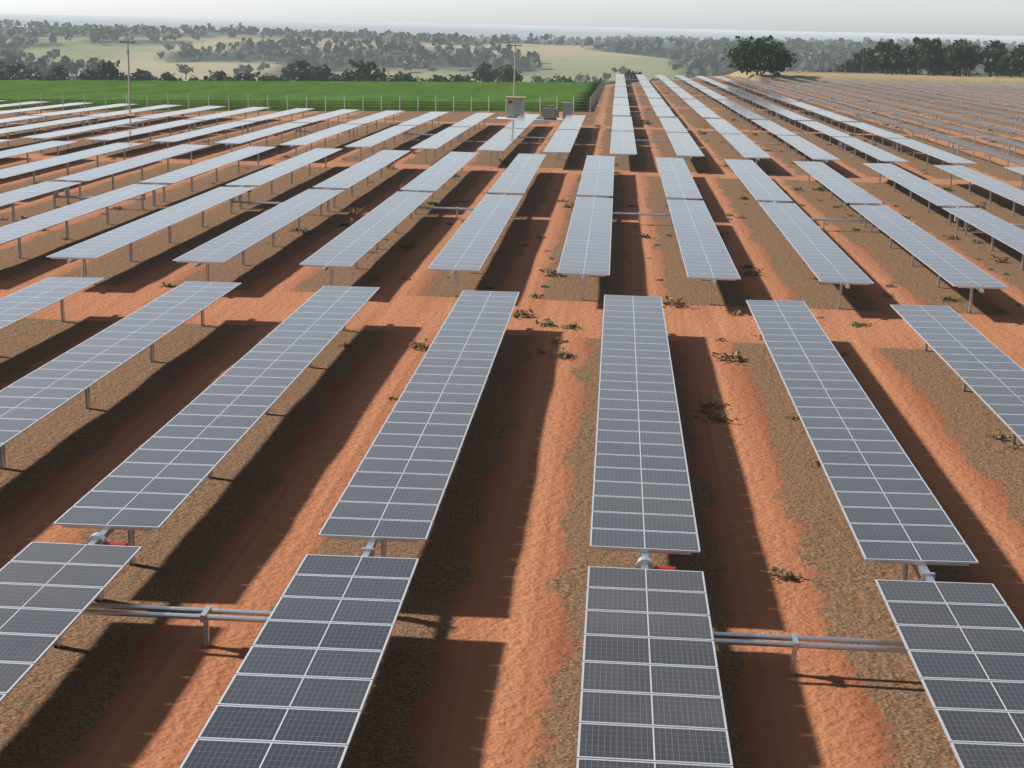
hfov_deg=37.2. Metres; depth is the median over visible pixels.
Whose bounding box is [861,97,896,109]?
tracker
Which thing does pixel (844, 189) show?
tracker
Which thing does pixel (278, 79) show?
tree
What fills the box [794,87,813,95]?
tracker
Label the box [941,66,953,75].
tree
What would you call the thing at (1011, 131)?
tracker
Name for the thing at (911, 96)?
tracker
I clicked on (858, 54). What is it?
tree
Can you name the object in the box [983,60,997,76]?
tree
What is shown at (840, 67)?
tree
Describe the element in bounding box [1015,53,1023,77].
tree
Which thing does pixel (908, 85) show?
tracker
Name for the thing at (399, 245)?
weed
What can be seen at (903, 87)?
tracker
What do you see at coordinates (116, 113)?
tracker
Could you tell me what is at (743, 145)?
tracker
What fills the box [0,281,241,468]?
tracker
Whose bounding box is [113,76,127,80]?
tree
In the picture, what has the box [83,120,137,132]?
row link
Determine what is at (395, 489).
tracker
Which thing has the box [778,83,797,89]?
tracker
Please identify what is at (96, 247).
tracker
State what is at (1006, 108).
tracker
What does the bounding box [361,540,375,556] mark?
tracker drive
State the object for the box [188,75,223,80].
tree
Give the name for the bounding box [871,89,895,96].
tracker
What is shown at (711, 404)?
weed
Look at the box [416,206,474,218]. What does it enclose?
row link
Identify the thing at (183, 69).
tree
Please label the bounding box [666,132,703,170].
tracker
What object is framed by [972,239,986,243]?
weed
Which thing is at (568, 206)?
weed
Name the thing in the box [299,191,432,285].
tracker
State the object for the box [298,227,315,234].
weed
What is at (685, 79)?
tracker
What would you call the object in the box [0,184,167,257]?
tracker
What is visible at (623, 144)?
tracker
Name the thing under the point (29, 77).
tree
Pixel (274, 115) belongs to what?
tracker
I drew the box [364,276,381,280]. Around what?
weed
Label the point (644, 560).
tracker drive
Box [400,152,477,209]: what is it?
tracker
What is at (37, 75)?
tree
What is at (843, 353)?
weed
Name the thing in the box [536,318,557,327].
weed
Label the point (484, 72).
edge tree
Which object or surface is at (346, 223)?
weed
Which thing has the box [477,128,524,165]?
tracker
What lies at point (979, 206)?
weed
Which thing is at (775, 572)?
weed
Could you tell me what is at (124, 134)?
tracker
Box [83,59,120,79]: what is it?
tree
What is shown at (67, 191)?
tracker drive
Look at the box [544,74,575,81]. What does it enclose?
edge tree
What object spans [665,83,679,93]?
tracker
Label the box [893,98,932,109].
tracker
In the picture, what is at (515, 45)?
utility pole
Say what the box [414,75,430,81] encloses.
edge tree
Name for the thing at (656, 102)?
tracker
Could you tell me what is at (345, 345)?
weed
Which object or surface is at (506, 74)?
tree
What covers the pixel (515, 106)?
inverter kiosk
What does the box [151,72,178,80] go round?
tree
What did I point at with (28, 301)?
tracker
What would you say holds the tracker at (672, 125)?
on the terrain ground
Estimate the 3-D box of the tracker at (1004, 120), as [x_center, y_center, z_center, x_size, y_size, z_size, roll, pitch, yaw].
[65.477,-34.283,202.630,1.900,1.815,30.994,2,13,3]
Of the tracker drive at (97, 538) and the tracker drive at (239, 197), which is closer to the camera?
the tracker drive at (97, 538)
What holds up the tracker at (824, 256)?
on the terrain ground
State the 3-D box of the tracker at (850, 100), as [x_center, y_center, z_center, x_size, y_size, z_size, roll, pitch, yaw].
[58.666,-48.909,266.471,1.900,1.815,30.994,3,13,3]
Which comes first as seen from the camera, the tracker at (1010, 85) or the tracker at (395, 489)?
the tracker at (395, 489)
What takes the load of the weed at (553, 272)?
on the terrain ground
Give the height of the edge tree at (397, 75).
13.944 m
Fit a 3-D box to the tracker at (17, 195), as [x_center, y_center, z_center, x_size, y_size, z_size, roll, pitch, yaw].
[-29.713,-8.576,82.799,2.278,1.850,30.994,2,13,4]
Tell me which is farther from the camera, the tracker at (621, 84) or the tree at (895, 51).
the tree at (895, 51)
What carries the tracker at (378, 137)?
on the terrain ground
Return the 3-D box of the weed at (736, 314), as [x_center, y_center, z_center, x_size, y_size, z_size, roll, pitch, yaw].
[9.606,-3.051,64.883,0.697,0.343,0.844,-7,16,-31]
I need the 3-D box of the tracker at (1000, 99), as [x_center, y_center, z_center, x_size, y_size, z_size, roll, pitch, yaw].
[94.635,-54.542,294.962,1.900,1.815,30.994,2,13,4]
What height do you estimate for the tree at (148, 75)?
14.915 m
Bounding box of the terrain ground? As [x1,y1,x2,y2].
[0,14,1023,767]
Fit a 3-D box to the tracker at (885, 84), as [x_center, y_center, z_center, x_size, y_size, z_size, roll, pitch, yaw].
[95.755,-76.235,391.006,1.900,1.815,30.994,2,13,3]
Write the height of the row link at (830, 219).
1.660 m
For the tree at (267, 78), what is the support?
on the terrain ground
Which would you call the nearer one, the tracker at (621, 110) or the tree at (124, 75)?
the tracker at (621, 110)
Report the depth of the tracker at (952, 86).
389.69 m
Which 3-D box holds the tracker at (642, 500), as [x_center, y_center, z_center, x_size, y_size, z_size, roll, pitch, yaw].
[3.753,0.834,46.184,2.278,1.850,30.994,2,13,3]
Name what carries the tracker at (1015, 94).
on the terrain ground
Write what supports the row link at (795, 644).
on the terrain ground
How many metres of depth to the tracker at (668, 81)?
356.15 m
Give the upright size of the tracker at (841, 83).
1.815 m
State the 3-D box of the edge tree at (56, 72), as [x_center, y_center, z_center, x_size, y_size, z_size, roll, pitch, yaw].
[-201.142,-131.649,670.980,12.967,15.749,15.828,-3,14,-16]
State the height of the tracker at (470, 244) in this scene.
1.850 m
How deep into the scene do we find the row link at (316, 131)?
158.09 m
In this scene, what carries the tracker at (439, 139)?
on the terrain ground
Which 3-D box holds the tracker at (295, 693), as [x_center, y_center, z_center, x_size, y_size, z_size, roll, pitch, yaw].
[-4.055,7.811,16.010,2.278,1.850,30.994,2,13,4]
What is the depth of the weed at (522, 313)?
63.35 m
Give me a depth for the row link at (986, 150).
153.91 m
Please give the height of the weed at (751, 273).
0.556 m
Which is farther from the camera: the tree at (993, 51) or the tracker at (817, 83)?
the tree at (993, 51)
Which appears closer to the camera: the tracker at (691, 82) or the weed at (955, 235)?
the weed at (955, 235)
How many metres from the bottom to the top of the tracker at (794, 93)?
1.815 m
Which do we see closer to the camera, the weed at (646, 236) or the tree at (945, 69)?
the weed at (646, 236)
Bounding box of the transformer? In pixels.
[542,105,558,119]
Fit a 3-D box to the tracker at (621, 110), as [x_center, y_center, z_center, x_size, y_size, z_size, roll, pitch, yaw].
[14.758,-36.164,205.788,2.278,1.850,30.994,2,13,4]
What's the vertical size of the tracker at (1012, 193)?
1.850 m
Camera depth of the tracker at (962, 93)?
322.82 m
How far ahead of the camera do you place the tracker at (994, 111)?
230.39 m
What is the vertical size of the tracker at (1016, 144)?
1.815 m
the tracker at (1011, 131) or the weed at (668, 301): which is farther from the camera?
the tracker at (1011, 131)
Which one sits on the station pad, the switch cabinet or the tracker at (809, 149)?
the switch cabinet
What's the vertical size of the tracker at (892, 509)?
1.850 m
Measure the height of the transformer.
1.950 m
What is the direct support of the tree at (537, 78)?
on the terrain ground
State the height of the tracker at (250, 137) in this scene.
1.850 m
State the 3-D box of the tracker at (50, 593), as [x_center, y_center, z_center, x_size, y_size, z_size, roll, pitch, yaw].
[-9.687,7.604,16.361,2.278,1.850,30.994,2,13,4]
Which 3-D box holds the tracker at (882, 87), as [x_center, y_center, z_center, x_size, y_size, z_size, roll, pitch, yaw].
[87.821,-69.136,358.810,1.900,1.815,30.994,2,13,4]
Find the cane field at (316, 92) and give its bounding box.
[0,79,598,111]
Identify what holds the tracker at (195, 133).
on the terrain ground
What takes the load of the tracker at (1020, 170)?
on the terrain ground
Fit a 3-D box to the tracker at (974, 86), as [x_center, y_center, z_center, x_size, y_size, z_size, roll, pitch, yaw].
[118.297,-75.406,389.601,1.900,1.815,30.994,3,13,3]
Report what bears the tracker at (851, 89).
on the terrain ground
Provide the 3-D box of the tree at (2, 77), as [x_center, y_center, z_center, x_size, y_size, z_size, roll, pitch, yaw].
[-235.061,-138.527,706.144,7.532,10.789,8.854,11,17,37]
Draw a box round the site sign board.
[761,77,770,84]
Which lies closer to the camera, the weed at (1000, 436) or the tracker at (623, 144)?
the weed at (1000, 436)
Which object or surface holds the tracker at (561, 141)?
on the terrain ground
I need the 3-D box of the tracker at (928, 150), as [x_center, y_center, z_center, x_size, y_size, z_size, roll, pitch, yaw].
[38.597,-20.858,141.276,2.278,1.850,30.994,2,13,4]
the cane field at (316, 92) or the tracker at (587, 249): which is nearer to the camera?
the tracker at (587, 249)
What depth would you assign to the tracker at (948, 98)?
292.07 m
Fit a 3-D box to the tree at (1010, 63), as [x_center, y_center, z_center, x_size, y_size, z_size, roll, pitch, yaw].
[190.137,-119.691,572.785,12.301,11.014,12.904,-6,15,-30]
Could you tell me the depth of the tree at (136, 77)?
657.35 m
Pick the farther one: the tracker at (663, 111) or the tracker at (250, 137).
the tracker at (663, 111)
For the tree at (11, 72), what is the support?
on the terrain ground
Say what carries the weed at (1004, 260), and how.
on the terrain ground
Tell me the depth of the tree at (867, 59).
652.46 m
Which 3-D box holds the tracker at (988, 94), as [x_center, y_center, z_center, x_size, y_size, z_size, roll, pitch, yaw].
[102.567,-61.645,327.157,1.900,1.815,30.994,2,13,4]
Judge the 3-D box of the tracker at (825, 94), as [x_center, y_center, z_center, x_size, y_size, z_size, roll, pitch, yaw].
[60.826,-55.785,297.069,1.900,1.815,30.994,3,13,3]
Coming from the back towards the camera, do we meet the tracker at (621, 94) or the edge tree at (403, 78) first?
the edge tree at (403, 78)
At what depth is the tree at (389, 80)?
535.77 m
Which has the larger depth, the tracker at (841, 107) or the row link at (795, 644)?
the tracker at (841, 107)
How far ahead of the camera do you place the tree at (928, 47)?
598.89 m
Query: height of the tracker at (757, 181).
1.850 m
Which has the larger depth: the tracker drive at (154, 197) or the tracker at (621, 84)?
the tracker at (621, 84)
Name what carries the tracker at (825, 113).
on the terrain ground
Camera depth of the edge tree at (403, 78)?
753.72 m
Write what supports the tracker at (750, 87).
on the terrain ground
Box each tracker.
[0,101,45,115]
[0,102,89,122]
[0,116,46,134]
[0,117,95,145]
[0,141,76,162]
[0,143,143,184]
[0,181,80,220]
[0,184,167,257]
[0,277,104,329]
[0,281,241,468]
[0,542,141,702]
[21,118,149,152]
[32,103,136,127]
[46,187,255,277]
[53,286,379,565]
[54,144,209,199]
[82,105,181,129]
[87,120,203,154]
[135,106,225,125]
[139,146,275,201]
[151,121,254,148]
[172,189,343,281]
[180,554,418,767]
[188,107,270,127]
[215,123,309,151]
[226,148,341,204]
[239,108,314,131]
[279,124,362,156]
[293,109,357,134]
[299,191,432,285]
[312,150,409,207]
[318,290,519,556]
[344,110,402,136]
[344,126,415,161]
[398,112,448,137]
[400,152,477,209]
[410,127,470,163]
[427,194,522,296]
[450,113,493,138]
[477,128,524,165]
[488,154,545,194]
[504,114,539,140]
[543,130,578,167]
[557,197,612,299]
[558,115,585,129]
[576,566,732,767]
[577,155,614,196]
[590,295,700,556]
[610,131,636,168]
[612,105,629,115]
[612,116,633,130]
[613,97,628,105]
[614,91,627,97]
[615,82,625,86]
[615,86,626,90]
[641,83,652,86]
[643,87,656,91]
[645,92,660,97]
[648,98,666,105]
[652,106,675,117]
[655,157,702,199]
[658,77,668,84]
[659,117,687,132]
[662,80,674,89]
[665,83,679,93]
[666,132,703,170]
[667,199,740,304]
[671,88,686,99]
[676,93,694,104]
[680,78,692,85]
[683,99,705,113]
[686,81,698,88]
[691,84,706,94]
[692,107,720,128]
[698,88,717,94]
[700,78,713,86]
[705,119,741,146]
[706,93,728,105]
[708,81,723,88]
[715,76,728,82]
[717,85,733,95]
[718,100,745,117]
[721,134,771,163]
[723,79,737,86]
[724,159,792,220]
[726,89,746,100]
[731,108,765,128]
[732,82,746,90]
[737,94,763,108]
[740,85,761,93]
[743,79,760,86]
[746,300,978,580]
[752,120,797,147]
[753,101,783,118]
[754,90,777,101]
[757,83,770,89]
[758,202,873,308]
[766,86,788,95]
[768,95,796,109]
[771,109,810,130]
[777,135,839,163]
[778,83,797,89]
[784,91,806,98]
[786,80,805,86]
[788,102,822,115]
[793,161,883,222]
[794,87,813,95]
[798,121,851,148]
[800,96,831,107]
[809,81,825,89]
[809,91,838,102]
[810,110,855,131]
[816,87,842,94]
[824,84,845,90]
[824,103,862,119]
[828,81,851,89]
[832,97,865,109]
[833,137,908,163]
[839,92,869,102]
[844,88,871,97]
[844,122,905,150]
[849,85,873,92]
[850,205,1007,312]
[851,111,900,131]
[860,104,902,119]
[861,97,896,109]
[863,163,974,225]
[869,93,896,100]
[870,85,894,91]
[871,82,895,90]
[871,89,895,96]
[875,579,1023,767]
[888,138,977,178]
[890,305,1023,445]
[891,112,946,132]
[892,123,959,151]
[893,89,924,99]
[893,93,929,105]
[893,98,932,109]
[895,83,921,91]
[896,86,922,94]
[896,105,942,119]
[914,83,941,91]
[921,87,950,95]
[921,90,954,100]
[922,94,961,106]
[925,99,966,113]
[928,105,982,119]
[931,113,994,132]
[933,165,1023,214]
[938,84,967,91]
[941,125,1017,152]
[942,87,970,96]
[942,208,1023,269]
[943,90,977,99]
[946,140,1023,172]
[953,95,993,107]
[957,100,1002,114]
[962,85,987,91]
[963,106,1022,124]
[967,88,999,93]
[971,91,1007,99]
[971,114,1023,130]
[977,95,1018,108]
[978,83,1005,88]
[982,85,1013,91]
[988,88,1020,96]
[988,126,1023,139]
[990,101,1023,113]
[997,83,1023,89]
[998,92,1023,100]
[999,107,1023,115]
[1004,142,1023,156]
[1004,167,1023,186]
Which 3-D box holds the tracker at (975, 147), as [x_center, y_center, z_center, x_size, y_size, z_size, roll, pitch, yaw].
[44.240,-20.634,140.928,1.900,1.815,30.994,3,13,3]
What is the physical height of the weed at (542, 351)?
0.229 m
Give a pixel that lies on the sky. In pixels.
(947, 17)
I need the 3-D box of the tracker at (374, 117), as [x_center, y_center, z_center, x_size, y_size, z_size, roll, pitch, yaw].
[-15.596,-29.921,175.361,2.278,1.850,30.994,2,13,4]
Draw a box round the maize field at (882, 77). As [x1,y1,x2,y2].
[729,71,1023,86]
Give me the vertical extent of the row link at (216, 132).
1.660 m
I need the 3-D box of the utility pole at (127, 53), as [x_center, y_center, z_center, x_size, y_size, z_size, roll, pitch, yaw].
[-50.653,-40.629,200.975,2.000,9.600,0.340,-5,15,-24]
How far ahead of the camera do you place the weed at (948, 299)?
69.41 m
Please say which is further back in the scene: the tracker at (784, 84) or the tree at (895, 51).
the tree at (895, 51)
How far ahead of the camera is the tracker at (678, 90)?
295.57 m
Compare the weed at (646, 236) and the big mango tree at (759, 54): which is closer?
the weed at (646, 236)
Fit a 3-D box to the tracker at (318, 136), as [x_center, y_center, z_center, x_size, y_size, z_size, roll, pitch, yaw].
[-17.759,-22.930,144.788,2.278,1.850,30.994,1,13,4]
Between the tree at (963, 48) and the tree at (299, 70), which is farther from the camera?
the tree at (299, 70)
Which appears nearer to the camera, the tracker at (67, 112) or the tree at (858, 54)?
the tracker at (67, 112)
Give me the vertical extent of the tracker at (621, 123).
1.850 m
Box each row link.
[0,119,31,124]
[55,190,145,199]
[82,603,271,646]
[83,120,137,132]
[190,124,243,135]
[232,197,322,205]
[296,127,350,132]
[404,132,434,135]
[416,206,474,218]
[517,137,551,143]
[612,212,670,223]
[635,140,670,146]
[713,632,907,674]
[755,143,788,147]
[810,218,869,230]
[844,143,900,147]
[939,116,979,122]
[957,144,1014,155]
[964,221,1023,226]
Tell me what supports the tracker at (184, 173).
on the terrain ground
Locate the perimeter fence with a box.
[0,76,605,111]
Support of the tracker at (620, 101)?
on the terrain ground
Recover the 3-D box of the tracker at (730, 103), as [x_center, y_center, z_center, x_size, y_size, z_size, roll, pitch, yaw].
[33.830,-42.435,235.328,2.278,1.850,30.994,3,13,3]
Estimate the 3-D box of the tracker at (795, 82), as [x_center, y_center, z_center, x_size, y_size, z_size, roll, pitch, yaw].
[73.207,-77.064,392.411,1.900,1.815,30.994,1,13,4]
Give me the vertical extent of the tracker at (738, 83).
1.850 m
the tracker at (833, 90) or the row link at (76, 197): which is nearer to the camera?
the row link at (76, 197)
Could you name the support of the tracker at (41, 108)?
on the terrain ground
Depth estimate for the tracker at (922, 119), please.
201.41 m
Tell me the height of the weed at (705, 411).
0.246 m
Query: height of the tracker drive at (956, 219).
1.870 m
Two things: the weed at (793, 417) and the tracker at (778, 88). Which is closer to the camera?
the weed at (793, 417)
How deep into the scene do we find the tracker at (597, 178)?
107.69 m
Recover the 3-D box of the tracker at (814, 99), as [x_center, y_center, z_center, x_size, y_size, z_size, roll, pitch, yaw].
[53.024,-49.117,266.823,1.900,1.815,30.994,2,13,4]
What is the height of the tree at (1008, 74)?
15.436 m
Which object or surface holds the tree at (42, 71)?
on the terrain ground
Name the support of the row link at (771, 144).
on the terrain ground
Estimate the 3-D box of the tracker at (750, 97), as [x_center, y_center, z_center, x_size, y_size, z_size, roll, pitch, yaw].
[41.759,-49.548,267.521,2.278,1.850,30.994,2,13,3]
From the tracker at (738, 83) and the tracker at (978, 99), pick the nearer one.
the tracker at (978, 99)
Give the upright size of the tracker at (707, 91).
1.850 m
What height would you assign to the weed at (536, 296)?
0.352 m
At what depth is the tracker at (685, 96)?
267.13 m
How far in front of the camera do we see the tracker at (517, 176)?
107.86 m
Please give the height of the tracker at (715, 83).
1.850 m
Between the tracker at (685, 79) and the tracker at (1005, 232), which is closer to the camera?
the tracker at (1005, 232)
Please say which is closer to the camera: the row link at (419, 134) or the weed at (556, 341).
the weed at (556, 341)
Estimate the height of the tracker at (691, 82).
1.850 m
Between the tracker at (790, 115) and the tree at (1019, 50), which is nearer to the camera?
the tracker at (790, 115)
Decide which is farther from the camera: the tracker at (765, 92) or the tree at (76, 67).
the tree at (76, 67)
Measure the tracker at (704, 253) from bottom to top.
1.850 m
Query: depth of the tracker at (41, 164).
112.42 m
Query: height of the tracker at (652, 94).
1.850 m
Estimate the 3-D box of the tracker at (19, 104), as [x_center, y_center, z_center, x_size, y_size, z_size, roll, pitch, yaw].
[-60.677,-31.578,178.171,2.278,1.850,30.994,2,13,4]
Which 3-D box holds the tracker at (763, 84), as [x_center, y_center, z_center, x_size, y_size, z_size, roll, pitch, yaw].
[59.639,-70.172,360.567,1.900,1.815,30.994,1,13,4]
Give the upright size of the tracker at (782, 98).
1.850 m
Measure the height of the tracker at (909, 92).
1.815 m
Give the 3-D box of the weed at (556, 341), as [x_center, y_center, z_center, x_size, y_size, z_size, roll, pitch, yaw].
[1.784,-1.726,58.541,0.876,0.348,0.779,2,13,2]
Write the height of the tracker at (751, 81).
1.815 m
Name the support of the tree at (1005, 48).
on the terrain ground
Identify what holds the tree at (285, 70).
on the terrain ground
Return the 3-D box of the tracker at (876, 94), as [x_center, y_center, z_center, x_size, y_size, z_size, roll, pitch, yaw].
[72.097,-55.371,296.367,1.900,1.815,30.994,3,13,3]
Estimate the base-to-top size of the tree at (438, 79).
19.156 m
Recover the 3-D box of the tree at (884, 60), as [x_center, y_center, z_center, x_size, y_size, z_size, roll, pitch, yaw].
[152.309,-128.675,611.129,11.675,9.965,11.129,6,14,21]
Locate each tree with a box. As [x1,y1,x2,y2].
[0,61,37,77]
[0,66,6,75]
[0,74,8,79]
[8,70,35,76]
[9,70,45,80]
[27,70,40,80]
[37,68,46,75]
[41,64,69,80]
[42,68,66,80]
[44,74,69,80]
[66,62,79,77]
[74,73,90,79]
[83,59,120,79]
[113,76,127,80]
[120,71,127,80]
[124,72,144,80]
[136,68,153,79]
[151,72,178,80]
[176,64,193,79]
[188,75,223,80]
[208,70,235,80]
[223,71,260,80]
[257,73,287,80]
[257,75,274,80]
[271,76,284,80]
[280,62,303,80]
[284,59,312,80]
[309,64,335,80]
[324,74,338,80]
[329,70,354,80]
[348,59,388,81]
[377,77,402,81]
[385,73,392,80]
[393,71,410,79]
[396,73,418,81]
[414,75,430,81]
[430,75,443,81]
[434,75,454,81]
[448,74,466,81]
[461,74,472,81]
[470,62,498,81]
[494,64,523,81]
[531,75,546,81]
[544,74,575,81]
[592,78,605,84]
[624,69,641,82]
[721,35,796,75]
[812,69,831,71]
[832,62,855,72]
[843,54,879,72]
[852,47,876,72]
[857,50,879,72]
[873,39,902,73]
[875,48,904,74]
[875,51,904,74]
[878,68,904,73]
[892,46,919,74]
[903,41,921,73]
[907,64,925,73]
[914,37,950,75]
[915,53,943,75]
[933,47,983,75]
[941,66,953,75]
[942,38,978,76]
[966,52,982,76]
[975,40,1005,76]
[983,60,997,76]
[986,46,1012,75]
[992,73,1017,75]
[995,51,1023,77]
[1009,45,1023,54]
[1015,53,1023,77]
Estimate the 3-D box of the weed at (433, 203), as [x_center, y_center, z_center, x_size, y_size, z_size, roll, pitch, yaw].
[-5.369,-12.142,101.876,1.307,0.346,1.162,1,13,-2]
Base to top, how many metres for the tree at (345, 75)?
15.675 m
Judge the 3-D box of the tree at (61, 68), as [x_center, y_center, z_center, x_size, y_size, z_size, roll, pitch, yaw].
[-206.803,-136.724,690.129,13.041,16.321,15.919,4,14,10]
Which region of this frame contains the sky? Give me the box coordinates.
[0,0,1023,35]
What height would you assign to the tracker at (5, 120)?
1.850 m
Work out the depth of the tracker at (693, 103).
235.56 m
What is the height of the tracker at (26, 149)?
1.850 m
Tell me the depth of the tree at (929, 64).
593.99 m
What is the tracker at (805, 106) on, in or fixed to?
on the terrain ground
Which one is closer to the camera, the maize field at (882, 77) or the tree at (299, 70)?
the maize field at (882, 77)
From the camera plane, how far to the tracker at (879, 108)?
232.52 m
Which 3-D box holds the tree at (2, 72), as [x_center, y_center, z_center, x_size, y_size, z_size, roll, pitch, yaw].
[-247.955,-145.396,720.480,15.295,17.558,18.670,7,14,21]
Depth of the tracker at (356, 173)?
108.72 m
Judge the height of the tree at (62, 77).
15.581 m
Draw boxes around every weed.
[162,282,176,286]
[290,224,302,230]
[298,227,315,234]
[336,218,353,226]
[338,342,353,347]
[346,206,365,214]
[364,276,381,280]
[391,242,415,249]
[409,338,430,350]
[422,201,441,205]
[511,305,535,318]
[528,292,543,297]
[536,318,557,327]
[536,348,544,354]
[539,263,563,277]
[545,347,575,359]
[547,334,569,342]
[560,202,574,207]
[562,321,584,329]
[635,233,654,237]
[660,294,691,306]
[689,395,730,409]
[694,408,736,422]
[695,407,711,413]
[712,347,744,363]
[715,335,727,341]
[718,230,733,237]
[728,308,745,315]
[739,266,763,276]
[763,566,804,582]
[781,413,798,419]
[805,459,821,468]
[812,187,827,191]
[839,351,848,355]
[849,321,863,326]
[881,292,894,296]
[940,295,962,302]
[943,234,960,239]
[959,225,977,231]
[971,203,988,208]
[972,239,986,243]
[986,429,1010,442]
[989,306,1005,312]
[991,255,1010,262]
[1005,444,1023,450]
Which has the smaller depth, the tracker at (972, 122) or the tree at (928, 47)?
the tracker at (972, 122)
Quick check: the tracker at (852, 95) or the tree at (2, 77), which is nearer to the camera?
the tracker at (852, 95)
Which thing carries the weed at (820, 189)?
on the terrain ground
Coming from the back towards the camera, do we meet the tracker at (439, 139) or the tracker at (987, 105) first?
the tracker at (987, 105)
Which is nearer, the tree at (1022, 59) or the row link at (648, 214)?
the row link at (648, 214)
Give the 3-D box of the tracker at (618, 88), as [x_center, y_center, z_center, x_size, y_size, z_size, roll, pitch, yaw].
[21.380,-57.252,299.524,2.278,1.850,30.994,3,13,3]
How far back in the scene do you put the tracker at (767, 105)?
234.87 m
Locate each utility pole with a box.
[120,39,134,109]
[509,43,521,95]
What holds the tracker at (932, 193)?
on the terrain ground
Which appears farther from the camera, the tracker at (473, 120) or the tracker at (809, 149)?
the tracker at (473, 120)
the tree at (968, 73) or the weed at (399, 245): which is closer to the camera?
the weed at (399, 245)
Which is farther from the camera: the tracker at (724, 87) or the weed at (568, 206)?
the tracker at (724, 87)
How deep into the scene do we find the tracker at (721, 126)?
170.56 m
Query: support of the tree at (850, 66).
on the terrain ground
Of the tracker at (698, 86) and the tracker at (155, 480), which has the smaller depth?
the tracker at (155, 480)
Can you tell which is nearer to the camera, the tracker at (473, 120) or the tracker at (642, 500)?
the tracker at (642, 500)
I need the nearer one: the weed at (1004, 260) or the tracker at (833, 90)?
the weed at (1004, 260)
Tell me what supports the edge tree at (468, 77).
on the terrain ground
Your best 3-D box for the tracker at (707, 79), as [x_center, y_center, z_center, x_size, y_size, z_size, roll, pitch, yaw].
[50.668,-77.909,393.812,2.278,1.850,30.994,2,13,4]
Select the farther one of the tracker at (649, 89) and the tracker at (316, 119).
the tracker at (649, 89)
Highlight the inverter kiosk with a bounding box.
[505,96,526,117]
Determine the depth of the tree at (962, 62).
594.92 m
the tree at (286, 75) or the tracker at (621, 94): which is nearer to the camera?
the tracker at (621, 94)
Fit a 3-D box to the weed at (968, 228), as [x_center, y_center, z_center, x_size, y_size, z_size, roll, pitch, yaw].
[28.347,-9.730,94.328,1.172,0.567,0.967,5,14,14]
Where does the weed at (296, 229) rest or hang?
on the terrain ground
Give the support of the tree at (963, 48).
on the terrain ground
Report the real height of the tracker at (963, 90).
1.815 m
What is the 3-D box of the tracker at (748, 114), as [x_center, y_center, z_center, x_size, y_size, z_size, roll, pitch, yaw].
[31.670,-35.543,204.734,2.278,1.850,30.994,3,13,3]
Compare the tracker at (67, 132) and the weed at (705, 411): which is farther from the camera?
the tracker at (67, 132)
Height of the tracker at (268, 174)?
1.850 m
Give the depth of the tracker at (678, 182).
107.23 m
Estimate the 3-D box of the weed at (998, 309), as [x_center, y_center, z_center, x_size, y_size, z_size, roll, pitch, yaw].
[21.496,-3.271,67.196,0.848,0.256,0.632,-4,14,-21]
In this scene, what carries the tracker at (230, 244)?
on the terrain ground
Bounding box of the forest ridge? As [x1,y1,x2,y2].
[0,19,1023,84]
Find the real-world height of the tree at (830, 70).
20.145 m
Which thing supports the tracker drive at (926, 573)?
on the terrain ground
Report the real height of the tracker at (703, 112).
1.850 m
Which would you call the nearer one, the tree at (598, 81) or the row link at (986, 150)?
the row link at (986, 150)
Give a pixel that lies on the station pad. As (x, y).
(536, 119)
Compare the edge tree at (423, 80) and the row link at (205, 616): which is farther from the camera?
the edge tree at (423, 80)
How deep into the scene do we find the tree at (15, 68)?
793.72 m
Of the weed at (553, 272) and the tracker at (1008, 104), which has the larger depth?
the tracker at (1008, 104)
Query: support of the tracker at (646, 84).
on the terrain ground
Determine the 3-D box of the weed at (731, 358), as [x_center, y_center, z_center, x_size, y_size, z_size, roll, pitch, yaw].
[7.995,-1.097,56.130,1.217,0.558,1.475,3,13,9]
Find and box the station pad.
[495,117,563,120]
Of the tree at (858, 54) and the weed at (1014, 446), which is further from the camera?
the tree at (858, 54)
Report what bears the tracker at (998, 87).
on the terrain ground
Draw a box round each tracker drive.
[64,181,77,203]
[87,529,129,601]
[153,184,157,205]
[237,186,251,208]
[326,189,329,210]
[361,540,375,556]
[636,552,677,569]
[919,564,934,581]
[954,206,960,229]
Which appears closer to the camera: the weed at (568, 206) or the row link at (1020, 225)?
the row link at (1020, 225)
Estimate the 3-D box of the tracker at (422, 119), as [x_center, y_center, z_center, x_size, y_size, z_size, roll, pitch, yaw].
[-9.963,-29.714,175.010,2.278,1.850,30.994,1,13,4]
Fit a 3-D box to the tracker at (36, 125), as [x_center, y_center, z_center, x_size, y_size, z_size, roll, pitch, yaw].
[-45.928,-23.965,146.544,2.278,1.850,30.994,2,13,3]
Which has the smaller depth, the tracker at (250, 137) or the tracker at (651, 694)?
the tracker at (651, 694)
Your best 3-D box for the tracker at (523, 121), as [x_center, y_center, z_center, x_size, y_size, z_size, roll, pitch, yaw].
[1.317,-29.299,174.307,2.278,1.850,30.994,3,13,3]
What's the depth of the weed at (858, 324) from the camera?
63.05 m
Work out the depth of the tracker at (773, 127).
169.97 m
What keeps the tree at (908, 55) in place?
on the terrain ground
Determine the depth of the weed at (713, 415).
47.37 m
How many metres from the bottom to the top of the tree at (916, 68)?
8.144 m
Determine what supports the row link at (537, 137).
on the terrain ground
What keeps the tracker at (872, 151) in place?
on the terrain ground
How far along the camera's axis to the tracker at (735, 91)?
297.67 m
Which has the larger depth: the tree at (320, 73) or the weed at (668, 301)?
the tree at (320, 73)
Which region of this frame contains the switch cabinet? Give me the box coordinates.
[562,102,571,119]
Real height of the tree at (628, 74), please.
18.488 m
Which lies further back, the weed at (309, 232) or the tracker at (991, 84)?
the tracker at (991, 84)
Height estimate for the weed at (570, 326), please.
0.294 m

